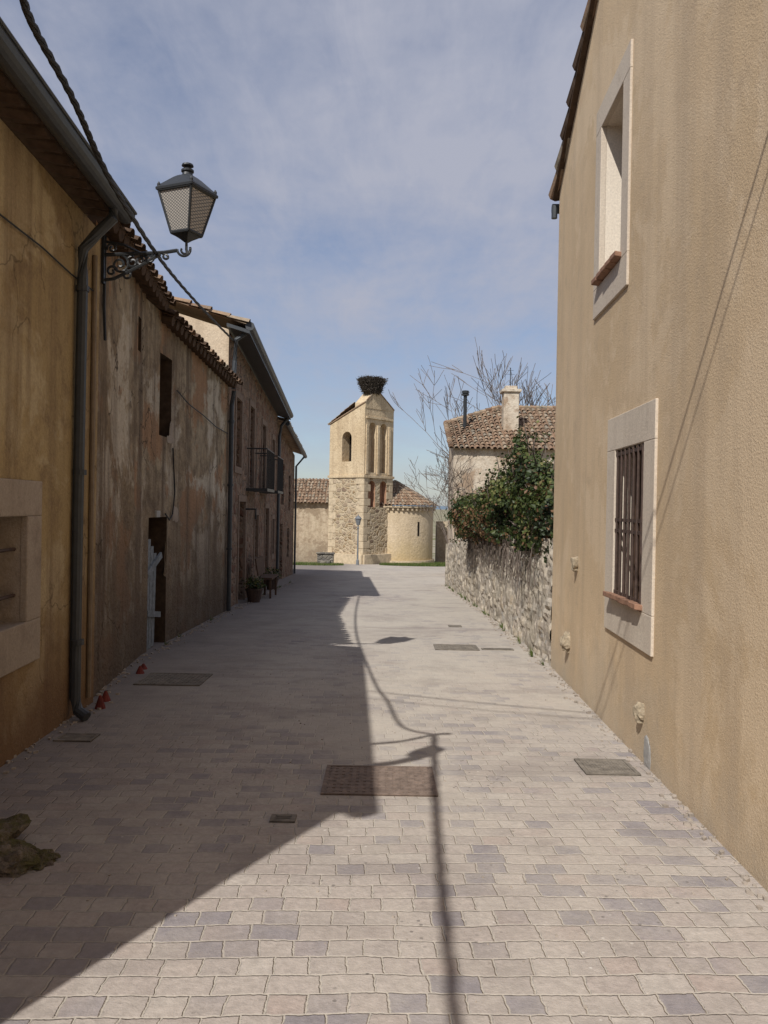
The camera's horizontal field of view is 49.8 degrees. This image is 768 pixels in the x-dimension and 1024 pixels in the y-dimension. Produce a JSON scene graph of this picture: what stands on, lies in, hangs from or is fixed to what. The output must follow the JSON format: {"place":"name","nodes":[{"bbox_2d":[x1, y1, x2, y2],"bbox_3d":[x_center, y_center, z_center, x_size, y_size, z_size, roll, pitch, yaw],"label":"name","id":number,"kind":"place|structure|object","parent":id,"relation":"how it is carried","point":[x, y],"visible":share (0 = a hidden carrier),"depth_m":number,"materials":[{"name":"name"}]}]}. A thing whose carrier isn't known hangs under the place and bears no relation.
{"place":"outdoors","nodes":[
{"label":"outdoors","id":0,"kind":"place"},
{"bbox_2d":[0,0,587,505],"label":"sky","id":1,"kind":"structure","parent":0,"point":[381,173],"materials":[{"name":"blue"}]},
{"bbox_2d":[296,561,444,566],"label":"grass","id":2,"kind":"structure","parent":0,"point":[438,564],"depth_m":43.04,"materials":[{"name":"green plant"}]},
{"bbox_2d":[293,509,447,562],"bbox_3d":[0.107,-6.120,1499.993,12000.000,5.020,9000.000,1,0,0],"label":"ground","id":3,"kind":"structure","parent":0,"point":[440,515],"depth_m":417.22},
{"bbox_2d":[179,314,277,415],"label":"gable walls","id":4,"kind":"structure","parent":3,"relation":"on","point":[216,337],"depth_m":14.40,"materials":[{"name":"beige paint"}]},
{"bbox_2d":[169,297,250,328],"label":"tile roof","id":5,"kind":"structure","parent":4,"relation":"on","point":[187,307],"depth_m":14.46,"materials":[{"name":"ceramic"}]},
{"bbox_2d":[226,331,277,606],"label":"street facade","id":6,"kind":"structure","parent":3,"relation":"on","point":[251,389],"depth_m":17.73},
{"bbox_2d":[234,389,275,603],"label":"window surrounds","id":7,"kind":"object","parent":6,"relation":"attached to","point":[239,396],"visible":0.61,"depth_m":17.63,"materials":[{"name":"stone"}]},
{"bbox_2d":[227,322,292,577],"bbox_3d":[-2.724,-0.654,19.296,0.479,5.349,10.028,1,0,-2],"label":"gutter","id":8,"kind":"object","parent":6,"relation":"attached to","point":[248,342],"visible":0.89,"depth_m":17.58,"materials":[{"name":"grey metal"}]},
{"bbox_2d":[246,448,282,518],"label":"iron balconies","id":9,"kind":"structure","parent":6,"relation":"attached to","point":[270,472],"depth_m":18.32,"materials":[{"name":"black metal"}]},
{"bbox_2d":[275,426,294,578],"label":"walls","id":10,"kind":"structure","parent":3,"relation":"on","point":[286,529],"depth_m":27.52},
{"bbox_2d":[278,417,305,454],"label":"tile roof","id":11,"kind":"structure","parent":10,"relation":"on","point":[290,440],"depth_m":27.17,"materials":[{"name":"ceramic"}]},
{"bbox_2d":[285,421,306,573],"bbox_3d":[-3.029,-0.214,27.398,0.402,4.949,6.214,1,0,-1],"label":"gutter","id":12,"kind":"object","parent":10,"relation":"attached to","point":[294,435],"visible":1,"depth_m":30.06,"materials":[{"name":"grey metal"}]},
{"bbox_2d":[293,393,438,563],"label":"church","id":13,"kind":"structure","parent":3,"relation":"on","point":[365,486],"depth_m":46.39,"materials":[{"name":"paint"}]},
{"bbox_2d":[356,375,387,395],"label":"stork nest","id":14,"kind":"object","parent":13,"relation":"on","point":[369,385],"visible":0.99,"depth_m":45.24,"materials":[{"name":"brown plant"}]},
{"bbox_2d":[435,521,447,561],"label":"churchyard wall","id":15,"kind":"structure","parent":3,"relation":"on","point":[440,546],"depth_m":49.97,"materials":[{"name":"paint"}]},
{"bbox_2d":[388,350,554,458],"bbox_3d":[4.051,-2.180,36.499,5.862,9.646,7.487,1,0,-26],"label":"bare tree","id":16,"kind":"object","parent":3,"relation":"on","point":[482,381],"visible":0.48,"depth_m":35.91,"materials":[{"name":"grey plant"}]},
{"bbox_2d":[447,448,554,542],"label":"walls","id":17,"kind":"structure","parent":3,"relation":"on","point":[485,459],"depth_m":30.02,"materials":[{"name":"white paint"}]},
{"bbox_2d":[443,405,555,449],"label":"tile roof","id":18,"kind":"structure","parent":17,"relation":"on","point":[483,430],"depth_m":31.99,"materials":[{"name":"tile"}]},
{"bbox_2d":[462,368,514,428],"bbox_3d":[4.069,-4.301,32.535,2.047,2.700,0.289,1,0,2],"label":"flue and antenna","id":19,"kind":"object","parent":18,"relation":"attached to","point":[465,393],"visible":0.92,"depth_m":32.51,"materials":[{"name":"metal"}]},
{"bbox_2d":[500,386,521,431],"bbox_3d":[4.858,-3.833,31.874,0.740,2.000,0.760,1,0,0],"label":"chimney","id":20,"kind":"object","parent":18,"relation":"on","point":[510,407],"visible":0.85,"depth_m":31.57,"materials":[{"name":"white paint"}]},
{"bbox_2d":[451,339,554,411],"bbox_3d":[7.348,-2.806,37.639,8.436,11.006,5.920,1,0,0],"label":"bare tree","id":21,"kind":"object","parent":3,"relation":"on","point":[531,397],"visible":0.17,"depth_m":38.01,"materials":[{"name":"brown plant"}]},
{"bbox_2d":[551,0,767,891],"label":"walls","id":22,"kind":"structure","parent":3,"relation":"on","point":[678,327],"depth_m":4.72,"materials":[{"name":"beige paint"}]},
{"bbox_2d":[548,0,597,200],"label":"roof","id":23,"kind":"structure","parent":22,"relation":"on","point":[579,61],"depth_m":8.10,"materials":[{"name":"ceramic"}]},
{"bbox_2d":[551,204,558,218],"bbox_3d":[6.308,-3.300,9.138,8.869,0.174,0.127,1,0,2],"label":"gutter","id":24,"kind":"object","parent":23,"relation":"attached to","point":[554,210],"visible":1,"depth_m":9.26,"materials":[{"name":"grey metal"}]},
{"bbox_2d":[560,556,644,723],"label":"stone pegs","id":25,"kind":"object","parent":22,"relation":"attached to","point":[638,711],"visible":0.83,"depth_m":7.69,"materials":[{"name":"beige stone"}]},
{"bbox_2d":[591,251,641,610],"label":"brick sills","id":26,"kind":"structure","parent":22,"relation":"on","point":[610,263],"depth_m":6.24,"materials":[{"name":"brick"}]},
{"bbox_2d":[593,39,657,656],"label":"window surrounds","id":27,"kind":"object","parent":22,"relation":"attached to","point":[638,425],"visible":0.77,"depth_m":6.09,"materials":[{"name":"beige stone"}]},
{"bbox_2d":[613,443,643,603],"bbox_3d":[1.734,0.090,5.866,0.019,1.100,0.811,1,0,2],"label":"window grille","id":28,"kind":"object","parent":22,"relation":"attached to","point":[619,518],"depth_m":5.86,"materials":[{"name":"brown metal"}]},
{"bbox_2d":[633,450,641,598],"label":"window frames","id":29,"kind":"structure","parent":22,"relation":"attached to","point":[639,523],"depth_m":6.22,"materials":[{"name":"brown wood"}]},
{"bbox_2d":[643,735,650,769],"bbox_3d":[1.691,1.550,5.310,0.019,0.229,0.152,1,0,0],"label":"grey patch","id":30,"kind":"object","parent":22,"relation":"attached to","point":[647,756],"visible":0.98,"depth_m":5.30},
{"bbox_2d":[0,564,767,1023],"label":"street paving","id":31,"kind":"structure","parent":0,"point":[342,654],"depth_m":3.85,"materials":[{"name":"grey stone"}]},
{"bbox_2d":[0,813,60,877],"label":"mossy boulder","id":32,"kind":"object","parent":31,"relation":"on","point":[18,857],"visible":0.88,"depth_m":3.65,"materials":[{"name":"stone"}]},
{"bbox_2d":[0,119,99,766],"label":"walls","id":33,"kind":"structure","parent":31,"relation":"on","point":[38,294],"depth_m":5.69,"materials":[{"name":"yellow paint"}]},
{"bbox_2d":[0,547,15,600],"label":"window bars","id":34,"kind":"object","parent":33,"relation":"attached to","point":[9,595],"depth_m":5.26,"materials":[{"name":"black metal"}]},
{"bbox_2d":[0,478,41,677],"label":"window surround","id":35,"kind":"object","parent":33,"relation":"attached to","point":[20,644],"visible":1,"depth_m":5.40,"materials":[{"name":"beige stone"}]},
{"bbox_2d":[0,214,93,290],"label":"wall cable","id":36,"kind":"object","parent":33,"relation":"attached to","point":[33,240],"depth_m":5.52,"materials":[{"name":"black rubber"}]},
{"bbox_2d":[0,68,108,217],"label":"roof","id":37,"kind":"structure","parent":33,"relation":"on","point":[23,122],"depth_m":5.30,"materials":[{"name":"wood"}]},
{"bbox_2d":[0,17,136,721],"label":"gutter and downpipe","id":38,"kind":"object","parent":33,"relation":"attached to","point":[22,73],"visible":0.99,"depth_m":6.28,"materials":[{"name":"grey metal"}]},
{"bbox_2d":[86,255,97,697],"bbox_3d":[-2.383,-0.288,6.748,0.037,3.600,0.037,1,0,9],"label":"conduit","id":39,"kind":"object","parent":33,"relation":"attached to","point":[91,475],"visible":1,"depth_m":6.74,"materials":[{"name":"metal"}]},
{"bbox_2d":[53,733,99,741],"bbox_3d":[-2.148,1.578,5.791,0.260,0.019,0.200,1,0,0],"label":"manhole cover","id":40,"kind":"object","parent":31,"relation":"on","point":[77,737],"visible":1,"depth_m":5.77,"materials":[{"name":"metal"}]},
{"bbox_2d":[95,695,105,708],"bbox_3d":[-2.307,1.546,6.731,0.090,0.110,0.086,1,0,0],"label":"red cone","id":41,"kind":"object","parent":31,"relation":"on","point":[100,703],"visible":1,"depth_m":6.71,"materials":[{"name":"plastic"}]},
{"bbox_2d":[102,691,110,701],"bbox_3d":[-2.358,1.560,7.011,0.090,0.090,0.086,1,0,0],"label":"red cone","id":42,"kind":"object","parent":31,"relation":"on","point":[105,697],"visible":0.82,"depth_m":6.99,"materials":[{"name":"plastic"}]},
{"bbox_2d":[136,666,143,673],"bbox_3d":[-2.448,1.585,8.311,0.090,0.080,0.086,1,0,0],"label":"red cone","id":43,"kind":"object","parent":31,"relation":"on","point":[140,670],"visible":1,"depth_m":8.29,"materials":[{"name":"plastic"}]},
{"bbox_2d":[93,221,228,696],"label":"walls","id":44,"kind":"structure","parent":31,"relation":"on","point":[150,363],"depth_m":9.76,"materials":[{"name":"paint"}]},
{"bbox_2d":[19,0,234,341],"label":"overhead cable","id":45,"kind":"object","parent":44,"relation":"attached to","point":[40,39],"visible":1,"depth_m":4.21,"materials":[{"name":"black rubber"}]},
{"bbox_2d":[124,445,177,576],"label":"render patches","id":46,"kind":"object","parent":44,"relation":"attached to","point":[129,512],"visible":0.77,"depth_m":8.53,"materials":[{"name":"paint"}]},
{"bbox_2d":[147,539,161,649],"bbox_3d":[-2.794,0.983,10.007,0.047,1.320,0.640,1,0,0],"label":"plank door","id":47,"kind":"structure","parent":44,"relation":"attached to","point":[153,562],"depth_m":9.95,"materials":[{"name":"grey wood"}]},
{"bbox_2d":[155,511,159,516],"bbox_3d":[-2.743,0.024,10.001,0.045,0.080,0.160,1,0,0],"label":"house number","id":48,"kind":"object","parent":44,"relation":"attached to","point":[157,513],"visible":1,"depth_m":9.94,"materials":[{"name":"ceramic"}]},
{"bbox_2d":[101,162,217,283],"bbox_3d":[-1.950,-2.503,7.183,0.978,1.060,0.502,1,0,0],"label":"wall lantern","id":49,"kind":"object","parent":44,"relation":"attached to","point":[187,198],"depth_m":7.13,"materials":[{"name":"black metal"}]},
{"bbox_2d":[85,214,242,387],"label":"tile roof","id":50,"kind":"structure","parent":44,"relation":"on","point":[152,283],"depth_m":9.64,"materials":[{"name":"tile"}]},
{"bbox_2d":[102,236,227,520],"bbox_3d":[-2.634,-1.155,10.683,0.180,2.530,7.018,1,0,-2],"label":"wall cable","id":51,"kind":"object","parent":44,"relation":"attached to","point":[104,313],"depth_m":7.21,"materials":[{"name":"black rubber"}]},
{"bbox_2d":[167,422,177,521],"bbox_3d":[-2.739,-0.503,10.755,0.034,1.326,0.707,1,0,0],"label":"crumbled render","id":52,"kind":"object","parent":44,"relation":"attached to","point":[170,439],"visible":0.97,"depth_m":10.63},
{"bbox_2d":[226,390,236,610],"bbox_3d":[-2.643,-0.197,14.297,0.125,3.806,0.096,1,0,9],"label":"downpipe","id":53,"kind":"object","parent":44,"relation":"attached to","point":[231,422],"visible":1,"depth_m":14.27,"materials":[{"name":"grey metal"}]},
{"bbox_2d":[133,673,212,685],"bbox_3d":[-2.029,1.618,8.011,0.620,0.028,0.600,1,0,0],"label":"manhole cover","id":54,"kind":"object","parent":31,"relation":"on","point":[177,679],"visible":1,"depth_m":7.97,"materials":[{"name":"grey metal"}]},
{"bbox_2d":[240,575,266,602],"bbox_3d":[-2.588,1.514,16.419,0.484,0.555,0.473,1,0,7],"label":"potted plant","id":55,"kind":"object","parent":31,"relation":"on","point":[254,589],"visible":1,"depth_m":16.32,"materials":[{"name":"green plant"}]},
{"bbox_2d":[255,556,277,598],"bbox_3d":[-2.542,1.411,17.910,0.375,0.860,1.000,1,0,0],"label":"chair","id":56,"kind":"object","parent":31,"relation":"on","point":[260,566],"visible":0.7,"depth_m":17.80,"materials":[{"name":"brown wood"}]},
{"bbox_2d":[263,567,281,589],"bbox_3d":[-2.794,1.644,20.513,0.499,0.568,0.485,1,0,0],"label":"potted plant","id":57,"kind":"object","parent":31,"relation":"on","point":[268,570],"visible":0.58,"depth_m":20.42,"materials":[{"name":"green plant"}]},
{"bbox_2d":[269,814,296,822],"bbox_3d":[-0.518,1.574,4.251,0.130,0.016,0.100,1,0,0],"label":"manhole cover","id":58,"kind":"object","parent":31,"relation":"on","point":[282,818],"visible":1,"depth_m":4.24,"materials":[{"name":"grey metal"}]},
{"bbox_2d":[316,552,334,563],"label":"stone fountain","id":59,"kind":"object","parent":31,"relation":"on","point":[324,557],"visible":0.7,"depth_m":43.22,"materials":[{"name":"grey stone"}]},
{"bbox_2d":[164,581,543,665],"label":"weeds","id":60,"kind":"object","parent":31,"relation":"on","point":[484,612],"visible":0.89,"depth_m":12.62,"materials":[{"name":"green plant"}]},
{"bbox_2d":[355,514,361,564],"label":"street lamp","id":61,"kind":"object","parent":31,"relation":"on","point":[358,518],"visible":0.98,"depth_m":43.57,"materials":[{"name":"grey metal"}]},
{"bbox_2d":[320,765,437,796],"bbox_3d":[-0.028,1.597,4.931,0.660,0.029,0.560,1,0,0],"label":"manhole cover","id":62,"kind":"object","parent":31,"relation":"on","point":[374,780],"visible":1,"depth_m":4.89,"materials":[{"name":"metal"}]},
{"bbox_2d":[400,445,485,543],"bbox_3d":[2.087,-0.025,26.923,3.190,4.164,4.224,1,0,0],"label":"bare shrub","id":63,"kind":"object","parent":31,"relation":"on","point":[446,482],"visible":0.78,"depth_m":26.93,"materials":[{"name":"brown plant"}]},
{"bbox_2d":[433,644,479,650],"bbox_3d":[0.910,1.711,10.462,0.550,0.024,0.450,1,0,0],"label":"manhole cover","id":64,"kind":"object","parent":31,"relation":"on","point":[463,647],"visible":1,"depth_m":10.43,"materials":[{"name":"grey metal"}]},
{"bbox_2d":[481,648,513,650],"bbox_3d":[1.420,1.718,10.362,0.400,0.016,0.120,1,0,0],"label":"manhole cover","id":65,"kind":"object","parent":31,"relation":"on","point":[509,649],"visible":1,"depth_m":10.31,"materials":[{"name":"grey metal"}]},
{"bbox_2d":[445,534,552,665],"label":"stone garden wall","id":66,"kind":"structure","parent":31,"relation":"on","point":[520,618],"depth_m":11.94,"materials":[{"name":"grey stone"}]},
{"bbox_2d":[444,416,554,605],"bbox_3d":[1.877,-0.116,13.813,1.202,2.553,9.263,1,0,-4],"label":"ivy bush","id":67,"kind":"object","parent":66,"relation":"on","point":[518,506],"visible":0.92,"depth_m":11.54,"materials":[{"name":"green plant"}]},
{"bbox_2d":[574,758,640,775],"bbox_3d":[1.422,1.630,5.291,0.340,0.023,0.340,1,0,0],"label":"manhole cover","id":68,"kind":"object","parent":31,"relation":"on","point":[609,767],"visible":1,"depth_m":5.27,"materials":[{"name":"grey metal"}]},
{"bbox_2d":[392,505,447,509],"bbox_3d":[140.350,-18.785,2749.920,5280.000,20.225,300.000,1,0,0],"label":"distant hills","id":69,"kind":"structure","parent":0,"point":[441,507],"depth_m":2804.25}
]}

